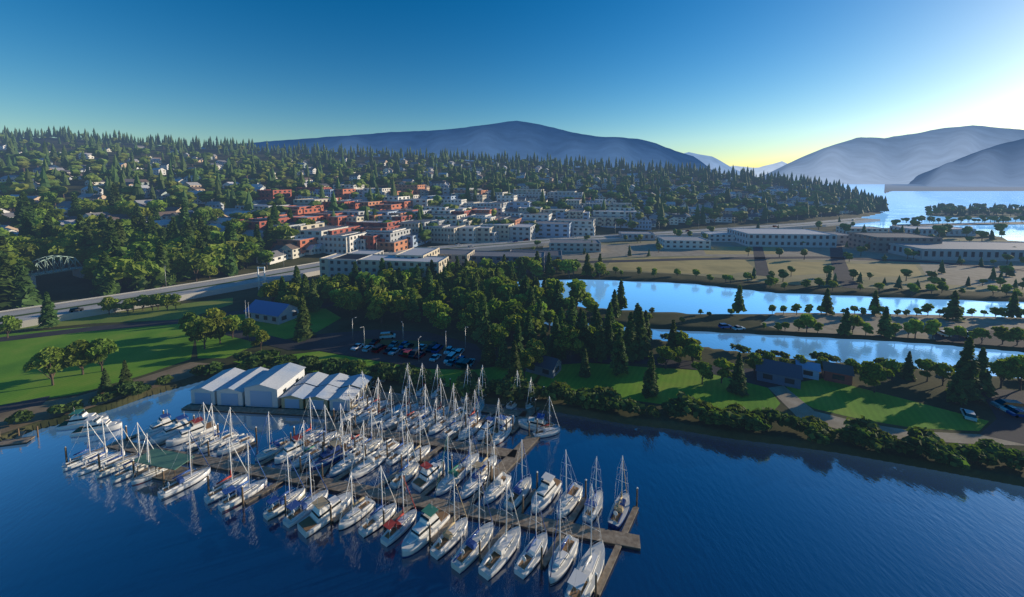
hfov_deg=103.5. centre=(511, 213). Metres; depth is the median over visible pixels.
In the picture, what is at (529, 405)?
sailboat
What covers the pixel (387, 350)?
car
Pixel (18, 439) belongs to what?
bank dock
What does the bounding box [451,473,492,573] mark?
sailboat
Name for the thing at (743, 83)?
sky
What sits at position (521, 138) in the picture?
mountain defiance
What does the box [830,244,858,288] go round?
town road
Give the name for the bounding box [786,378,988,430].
lawn spit
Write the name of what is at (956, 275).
yard ground
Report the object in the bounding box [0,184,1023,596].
water sheet
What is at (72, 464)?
sailboat
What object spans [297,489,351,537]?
motor cruiser
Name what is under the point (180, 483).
sailboat
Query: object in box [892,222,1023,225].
river jetty
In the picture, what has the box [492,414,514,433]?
motor cruiser
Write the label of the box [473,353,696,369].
spit road
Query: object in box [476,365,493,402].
sailboat
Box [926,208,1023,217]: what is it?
river island ground
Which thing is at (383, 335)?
car
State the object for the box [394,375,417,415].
sailboat
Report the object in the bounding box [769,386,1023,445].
path
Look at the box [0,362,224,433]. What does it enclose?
bank ground
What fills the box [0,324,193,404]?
lawn
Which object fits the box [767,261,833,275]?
field
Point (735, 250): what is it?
field ground
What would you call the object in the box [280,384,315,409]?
boathouse
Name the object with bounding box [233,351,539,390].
park lawn
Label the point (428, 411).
sailboat
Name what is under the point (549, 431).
sailboat
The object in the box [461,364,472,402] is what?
sailboat
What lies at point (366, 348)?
car
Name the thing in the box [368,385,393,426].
sailboat
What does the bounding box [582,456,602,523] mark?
sailboat
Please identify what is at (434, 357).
car
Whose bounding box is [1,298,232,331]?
verge ground
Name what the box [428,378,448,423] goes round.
sailboat
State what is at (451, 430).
sailboat
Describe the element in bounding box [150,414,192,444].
motor cruiser
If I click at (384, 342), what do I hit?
parking island ground
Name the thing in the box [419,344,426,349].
car
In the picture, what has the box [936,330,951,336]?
car
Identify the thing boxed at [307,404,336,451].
sailboat
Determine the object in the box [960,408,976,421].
car
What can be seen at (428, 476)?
motor cruiser
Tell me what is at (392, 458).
sailboat
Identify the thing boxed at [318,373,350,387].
boathouse
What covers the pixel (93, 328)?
frontage road
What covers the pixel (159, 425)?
motor cruiser
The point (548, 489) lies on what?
motor cruiser
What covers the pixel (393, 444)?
sailboat
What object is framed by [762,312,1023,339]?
lot ground
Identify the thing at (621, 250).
yard ground
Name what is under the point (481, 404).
sailboat
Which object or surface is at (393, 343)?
car
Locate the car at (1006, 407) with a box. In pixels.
[999,405,1023,411]
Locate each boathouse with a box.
[189,368,244,405]
[215,367,268,406]
[243,362,305,408]
[280,384,315,409]
[295,372,327,386]
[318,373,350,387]
[341,374,372,398]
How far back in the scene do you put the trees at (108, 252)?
230.36 m
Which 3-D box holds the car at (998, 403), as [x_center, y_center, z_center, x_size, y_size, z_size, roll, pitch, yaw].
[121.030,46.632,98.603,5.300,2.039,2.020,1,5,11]
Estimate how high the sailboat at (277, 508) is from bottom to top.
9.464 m
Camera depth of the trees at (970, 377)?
116.51 m
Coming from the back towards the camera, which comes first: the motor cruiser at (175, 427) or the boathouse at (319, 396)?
the boathouse at (319, 396)
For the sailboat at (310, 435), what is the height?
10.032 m
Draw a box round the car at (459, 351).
[455,348,464,355]
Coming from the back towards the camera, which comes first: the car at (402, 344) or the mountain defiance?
the mountain defiance
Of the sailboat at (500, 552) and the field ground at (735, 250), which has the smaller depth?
the sailboat at (500, 552)
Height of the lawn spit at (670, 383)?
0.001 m
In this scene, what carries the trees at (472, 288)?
on the terrain at (62, 287)
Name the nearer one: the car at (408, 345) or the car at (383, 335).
the car at (408, 345)
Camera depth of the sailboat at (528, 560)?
60.56 m
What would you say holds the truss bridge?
on the terrain at (62, 287)
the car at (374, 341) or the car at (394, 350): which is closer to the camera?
the car at (394, 350)
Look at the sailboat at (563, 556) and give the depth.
59.33 m
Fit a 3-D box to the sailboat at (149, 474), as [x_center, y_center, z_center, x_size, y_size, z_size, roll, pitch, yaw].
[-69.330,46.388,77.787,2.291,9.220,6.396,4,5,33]
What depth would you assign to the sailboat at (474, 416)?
95.49 m
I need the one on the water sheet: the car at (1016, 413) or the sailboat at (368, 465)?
the sailboat at (368, 465)
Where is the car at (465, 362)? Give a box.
[461,358,471,368]
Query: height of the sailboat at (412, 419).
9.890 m
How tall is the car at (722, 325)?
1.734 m
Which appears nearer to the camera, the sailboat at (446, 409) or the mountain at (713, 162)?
the sailboat at (446, 409)
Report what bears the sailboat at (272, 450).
on the water sheet
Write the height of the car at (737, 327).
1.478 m
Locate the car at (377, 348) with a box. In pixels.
[371,344,386,352]
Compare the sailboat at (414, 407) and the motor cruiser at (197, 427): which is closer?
the motor cruiser at (197, 427)
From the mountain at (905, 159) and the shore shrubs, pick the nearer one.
the shore shrubs
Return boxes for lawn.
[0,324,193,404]
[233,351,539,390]
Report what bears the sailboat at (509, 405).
on the water sheet
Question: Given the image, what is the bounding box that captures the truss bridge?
[28,255,84,287]
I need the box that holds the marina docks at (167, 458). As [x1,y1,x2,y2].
[64,375,640,596]
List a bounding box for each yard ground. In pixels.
[543,242,919,261]
[919,260,1023,287]
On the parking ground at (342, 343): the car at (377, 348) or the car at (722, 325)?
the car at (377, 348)
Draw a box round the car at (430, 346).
[425,341,437,352]
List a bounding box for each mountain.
[684,152,739,177]
[730,161,786,176]
[765,125,1023,183]
[909,139,1023,186]
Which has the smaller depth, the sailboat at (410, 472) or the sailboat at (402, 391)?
the sailboat at (410, 472)
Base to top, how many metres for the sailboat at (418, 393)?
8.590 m
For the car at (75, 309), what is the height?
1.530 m
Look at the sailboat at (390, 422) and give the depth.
94.19 m
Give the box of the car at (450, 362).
[446,358,456,366]
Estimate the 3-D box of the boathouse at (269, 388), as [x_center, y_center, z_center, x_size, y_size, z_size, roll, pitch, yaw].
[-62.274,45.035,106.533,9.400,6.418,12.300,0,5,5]
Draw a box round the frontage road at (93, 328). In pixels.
[0,303,338,341]
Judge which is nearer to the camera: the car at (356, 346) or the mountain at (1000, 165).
the car at (356, 346)
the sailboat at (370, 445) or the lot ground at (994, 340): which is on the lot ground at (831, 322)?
the lot ground at (994, 340)
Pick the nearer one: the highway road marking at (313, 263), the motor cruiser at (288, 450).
the motor cruiser at (288, 450)
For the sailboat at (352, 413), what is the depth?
96.73 m
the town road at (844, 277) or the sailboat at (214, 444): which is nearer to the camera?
the sailboat at (214, 444)
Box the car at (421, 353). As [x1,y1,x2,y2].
[414,351,426,358]
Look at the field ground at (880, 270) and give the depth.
252.44 m
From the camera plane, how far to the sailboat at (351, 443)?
85.77 m
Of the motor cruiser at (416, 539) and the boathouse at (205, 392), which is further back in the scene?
the boathouse at (205, 392)
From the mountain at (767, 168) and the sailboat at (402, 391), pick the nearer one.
the sailboat at (402, 391)
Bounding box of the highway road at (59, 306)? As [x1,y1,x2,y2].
[0,218,874,323]
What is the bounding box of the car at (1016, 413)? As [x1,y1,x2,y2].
[1006,408,1023,417]
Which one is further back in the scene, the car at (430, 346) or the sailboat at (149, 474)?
the car at (430, 346)
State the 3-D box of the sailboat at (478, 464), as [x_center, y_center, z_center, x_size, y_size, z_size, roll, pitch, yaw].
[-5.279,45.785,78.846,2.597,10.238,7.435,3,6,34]
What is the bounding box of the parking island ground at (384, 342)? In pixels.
[362,339,447,349]
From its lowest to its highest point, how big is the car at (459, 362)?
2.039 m
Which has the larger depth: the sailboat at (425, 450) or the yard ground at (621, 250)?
the yard ground at (621, 250)
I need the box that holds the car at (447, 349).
[444,346,452,353]
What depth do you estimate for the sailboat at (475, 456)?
80.08 m
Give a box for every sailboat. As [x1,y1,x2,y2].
[61,421,107,471]
[76,419,124,476]
[95,426,137,478]
[110,422,153,484]
[131,433,166,485]
[157,430,210,499]
[183,402,219,450]
[199,403,238,453]
[204,438,247,504]
[217,409,254,456]
[218,440,266,512]
[255,411,289,461]
[263,455,304,520]
[282,452,327,527]
[291,420,321,469]
[300,397,322,441]
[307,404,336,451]
[324,403,351,450]
[329,418,366,476]
[338,472,374,530]
[341,385,364,422]
[342,415,367,448]
[349,372,372,410]
[349,420,386,480]
[356,381,379,424]
[358,411,381,455]
[358,465,396,537]
[364,378,386,412]
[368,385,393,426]
[372,418,398,456]
[380,473,416,546]
[382,386,407,428]
[386,411,413,465]
[390,431,417,489]
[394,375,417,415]
[397,386,418,431]
[401,363,412,394]
[402,413,429,467]
[410,390,433,434]
[414,384,431,419]
[416,364,430,396]
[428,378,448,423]
[429,399,447,435]
[430,477,467,559]
[431,364,444,398]
[436,433,466,496]
[442,398,462,437]
[446,383,467,426]
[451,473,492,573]
[457,421,478,473]
[458,393,481,440]
[460,439,487,499]
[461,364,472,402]
[462,389,480,426]
[469,379,483,415]
[472,421,496,476]
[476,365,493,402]
[478,475,520,579]
[484,444,510,504]
[491,398,511,445]
[504,439,530,511]
[506,370,519,408]
[514,492,547,578]
[525,380,534,408]
[532,396,559,437]
[548,499,578,585]
[556,450,582,519]
[564,484,604,596]
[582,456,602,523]
[608,455,629,529]
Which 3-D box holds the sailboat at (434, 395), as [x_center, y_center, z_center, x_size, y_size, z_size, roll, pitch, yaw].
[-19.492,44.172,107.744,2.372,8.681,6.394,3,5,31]
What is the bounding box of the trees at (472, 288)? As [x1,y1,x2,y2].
[257,251,1023,360]
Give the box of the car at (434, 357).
[429,354,441,361]
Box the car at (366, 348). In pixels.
[362,345,373,351]
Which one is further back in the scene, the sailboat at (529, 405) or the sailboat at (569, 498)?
the sailboat at (529, 405)
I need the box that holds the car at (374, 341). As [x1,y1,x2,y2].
[368,338,380,345]
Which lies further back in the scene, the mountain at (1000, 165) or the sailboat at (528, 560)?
the mountain at (1000, 165)
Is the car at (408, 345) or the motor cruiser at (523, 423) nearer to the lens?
the motor cruiser at (523, 423)
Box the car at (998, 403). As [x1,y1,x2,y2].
[990,399,1023,409]
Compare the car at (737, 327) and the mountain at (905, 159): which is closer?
the car at (737, 327)
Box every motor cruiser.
[56,409,108,430]
[70,415,121,437]
[139,412,176,439]
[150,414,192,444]
[166,416,216,446]
[274,432,312,464]
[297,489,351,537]
[310,439,352,472]
[402,503,449,557]
[411,461,444,492]
[477,416,495,440]
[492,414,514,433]
[518,411,553,430]
[531,472,561,513]
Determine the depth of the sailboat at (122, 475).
77.78 m
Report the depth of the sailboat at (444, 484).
75.02 m
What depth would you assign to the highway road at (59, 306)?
216.05 m
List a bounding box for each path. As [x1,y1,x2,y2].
[712,366,782,387]
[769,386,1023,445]
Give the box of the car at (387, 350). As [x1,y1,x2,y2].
[383,347,393,354]
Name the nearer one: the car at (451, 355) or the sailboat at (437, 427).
the sailboat at (437, 427)
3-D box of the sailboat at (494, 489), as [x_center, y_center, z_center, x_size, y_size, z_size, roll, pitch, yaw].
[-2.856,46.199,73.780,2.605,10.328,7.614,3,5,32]
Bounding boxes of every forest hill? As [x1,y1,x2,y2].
[0,125,1023,289]
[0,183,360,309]
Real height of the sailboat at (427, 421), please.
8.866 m
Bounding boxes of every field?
[606,257,755,273]
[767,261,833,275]
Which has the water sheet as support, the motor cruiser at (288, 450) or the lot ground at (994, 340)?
the motor cruiser at (288, 450)
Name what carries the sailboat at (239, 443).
on the water sheet
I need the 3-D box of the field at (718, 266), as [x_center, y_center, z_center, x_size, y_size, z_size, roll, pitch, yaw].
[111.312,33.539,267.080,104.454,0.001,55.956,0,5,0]
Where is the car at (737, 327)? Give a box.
[732,325,745,330]
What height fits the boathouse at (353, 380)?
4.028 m
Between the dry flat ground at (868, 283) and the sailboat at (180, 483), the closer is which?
the sailboat at (180, 483)
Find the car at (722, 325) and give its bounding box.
[718,323,732,328]
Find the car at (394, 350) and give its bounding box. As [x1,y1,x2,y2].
[388,347,400,354]
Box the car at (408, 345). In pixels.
[403,343,413,348]
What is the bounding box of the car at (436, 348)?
[431,344,443,353]
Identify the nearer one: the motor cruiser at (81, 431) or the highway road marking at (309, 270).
the motor cruiser at (81, 431)
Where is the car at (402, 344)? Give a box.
[398,341,408,348]
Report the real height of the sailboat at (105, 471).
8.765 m
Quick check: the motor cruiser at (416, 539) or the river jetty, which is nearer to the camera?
the motor cruiser at (416, 539)
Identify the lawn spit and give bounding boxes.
[533,363,779,410]
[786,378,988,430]
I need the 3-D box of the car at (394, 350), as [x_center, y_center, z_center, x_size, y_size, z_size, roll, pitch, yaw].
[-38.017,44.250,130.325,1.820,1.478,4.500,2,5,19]
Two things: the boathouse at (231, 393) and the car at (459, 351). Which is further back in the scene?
the car at (459, 351)
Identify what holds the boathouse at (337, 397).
on the water sheet
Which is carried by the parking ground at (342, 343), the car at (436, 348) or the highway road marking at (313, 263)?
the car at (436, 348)
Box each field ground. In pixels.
[704,247,782,253]
[847,264,922,277]
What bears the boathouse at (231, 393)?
on the water sheet
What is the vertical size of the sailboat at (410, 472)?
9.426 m
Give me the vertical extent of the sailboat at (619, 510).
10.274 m
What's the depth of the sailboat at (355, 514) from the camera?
67.70 m
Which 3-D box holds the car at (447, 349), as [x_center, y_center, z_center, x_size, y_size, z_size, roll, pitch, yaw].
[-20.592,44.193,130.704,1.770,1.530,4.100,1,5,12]
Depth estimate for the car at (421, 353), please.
126.82 m
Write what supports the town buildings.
on the terrain at (62, 287)
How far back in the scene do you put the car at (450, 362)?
121.42 m
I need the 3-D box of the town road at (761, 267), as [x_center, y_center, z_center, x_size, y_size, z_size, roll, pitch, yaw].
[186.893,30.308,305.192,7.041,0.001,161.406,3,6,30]
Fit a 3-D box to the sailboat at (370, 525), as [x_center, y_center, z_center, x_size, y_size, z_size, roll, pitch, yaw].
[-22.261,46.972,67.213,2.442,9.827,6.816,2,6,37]
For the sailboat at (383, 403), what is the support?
on the water sheet
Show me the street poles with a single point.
(356, 317)
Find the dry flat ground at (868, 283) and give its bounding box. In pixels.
[543,236,1023,292]
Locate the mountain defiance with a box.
[201,121,711,172]
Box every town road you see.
[562,256,1023,270]
[753,247,769,275]
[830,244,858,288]
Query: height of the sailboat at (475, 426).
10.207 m
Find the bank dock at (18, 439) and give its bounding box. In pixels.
[0,426,38,446]
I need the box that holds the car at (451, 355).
[443,351,456,362]
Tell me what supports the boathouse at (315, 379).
on the water sheet
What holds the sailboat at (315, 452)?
on the water sheet
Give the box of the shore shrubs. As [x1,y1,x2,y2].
[3,333,1023,470]
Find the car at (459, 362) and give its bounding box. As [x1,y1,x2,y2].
[455,358,465,367]
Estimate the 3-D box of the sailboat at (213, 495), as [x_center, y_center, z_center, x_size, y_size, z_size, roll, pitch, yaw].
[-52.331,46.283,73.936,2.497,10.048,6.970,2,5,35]
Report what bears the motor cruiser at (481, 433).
on the water sheet
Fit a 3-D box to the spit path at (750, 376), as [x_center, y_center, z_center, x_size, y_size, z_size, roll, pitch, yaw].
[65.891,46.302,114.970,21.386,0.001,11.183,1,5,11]
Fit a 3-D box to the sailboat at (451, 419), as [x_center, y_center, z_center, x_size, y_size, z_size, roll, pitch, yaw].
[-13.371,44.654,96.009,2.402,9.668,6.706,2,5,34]
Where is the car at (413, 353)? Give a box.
[408,347,421,358]
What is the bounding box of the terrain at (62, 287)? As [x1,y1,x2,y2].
[0,137,1023,486]
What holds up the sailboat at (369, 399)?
on the water sheet
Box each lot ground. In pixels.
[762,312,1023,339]
[934,330,1023,347]
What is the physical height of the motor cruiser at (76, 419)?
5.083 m
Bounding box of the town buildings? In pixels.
[0,145,1023,388]
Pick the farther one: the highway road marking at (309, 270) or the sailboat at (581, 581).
the highway road marking at (309, 270)
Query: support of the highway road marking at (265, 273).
on the highway road at (59, 306)
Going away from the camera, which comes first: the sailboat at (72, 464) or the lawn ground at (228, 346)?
the sailboat at (72, 464)
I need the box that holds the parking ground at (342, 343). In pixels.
[299,330,481,367]
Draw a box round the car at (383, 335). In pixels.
[380,332,395,338]
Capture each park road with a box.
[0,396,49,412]
[224,330,319,349]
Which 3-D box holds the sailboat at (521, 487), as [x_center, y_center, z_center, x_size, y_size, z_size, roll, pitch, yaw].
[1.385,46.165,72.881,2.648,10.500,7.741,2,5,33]
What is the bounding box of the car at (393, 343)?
[388,341,399,347]
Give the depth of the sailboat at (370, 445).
85.33 m
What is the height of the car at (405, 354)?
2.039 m
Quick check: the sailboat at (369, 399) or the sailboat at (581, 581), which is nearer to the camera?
the sailboat at (581, 581)
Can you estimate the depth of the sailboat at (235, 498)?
71.95 m
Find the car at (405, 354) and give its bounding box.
[402,348,412,357]
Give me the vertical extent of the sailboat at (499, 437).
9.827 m
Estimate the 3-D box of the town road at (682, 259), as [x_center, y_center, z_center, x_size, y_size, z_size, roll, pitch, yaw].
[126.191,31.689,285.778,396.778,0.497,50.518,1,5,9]
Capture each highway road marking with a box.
[2,221,827,314]
[6,218,852,311]
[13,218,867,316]
[22,219,869,318]
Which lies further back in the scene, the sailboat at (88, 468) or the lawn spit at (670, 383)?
the lawn spit at (670, 383)
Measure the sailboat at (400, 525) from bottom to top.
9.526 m
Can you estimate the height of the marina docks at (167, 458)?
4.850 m
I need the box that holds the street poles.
[165,213,842,358]
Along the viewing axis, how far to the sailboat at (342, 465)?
79.81 m
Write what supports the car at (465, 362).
on the parking ground at (342, 343)
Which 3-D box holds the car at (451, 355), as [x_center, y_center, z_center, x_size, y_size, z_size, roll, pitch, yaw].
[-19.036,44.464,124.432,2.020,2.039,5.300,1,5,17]
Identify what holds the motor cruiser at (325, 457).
on the water sheet
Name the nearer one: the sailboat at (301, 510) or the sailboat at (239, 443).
the sailboat at (301, 510)
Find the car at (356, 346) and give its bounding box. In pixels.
[350,343,363,350]
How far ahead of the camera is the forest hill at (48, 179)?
579.98 m
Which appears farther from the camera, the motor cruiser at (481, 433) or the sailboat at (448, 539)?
the motor cruiser at (481, 433)
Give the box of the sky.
[0,0,1023,167]
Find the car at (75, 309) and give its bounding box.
[69,307,83,311]
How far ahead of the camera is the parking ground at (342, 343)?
136.42 m
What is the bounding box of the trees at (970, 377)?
[0,292,1023,404]
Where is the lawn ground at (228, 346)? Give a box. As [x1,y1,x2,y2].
[196,309,340,357]
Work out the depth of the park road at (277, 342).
138.89 m
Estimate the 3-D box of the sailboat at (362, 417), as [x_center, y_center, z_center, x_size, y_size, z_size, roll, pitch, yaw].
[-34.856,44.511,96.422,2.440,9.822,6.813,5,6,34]
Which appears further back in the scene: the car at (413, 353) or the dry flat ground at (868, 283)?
the dry flat ground at (868, 283)
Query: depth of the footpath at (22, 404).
100.56 m
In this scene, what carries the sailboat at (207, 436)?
on the water sheet
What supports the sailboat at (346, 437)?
on the water sheet
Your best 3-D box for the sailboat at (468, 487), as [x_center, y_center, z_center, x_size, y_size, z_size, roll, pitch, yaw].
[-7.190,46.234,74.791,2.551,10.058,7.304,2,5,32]

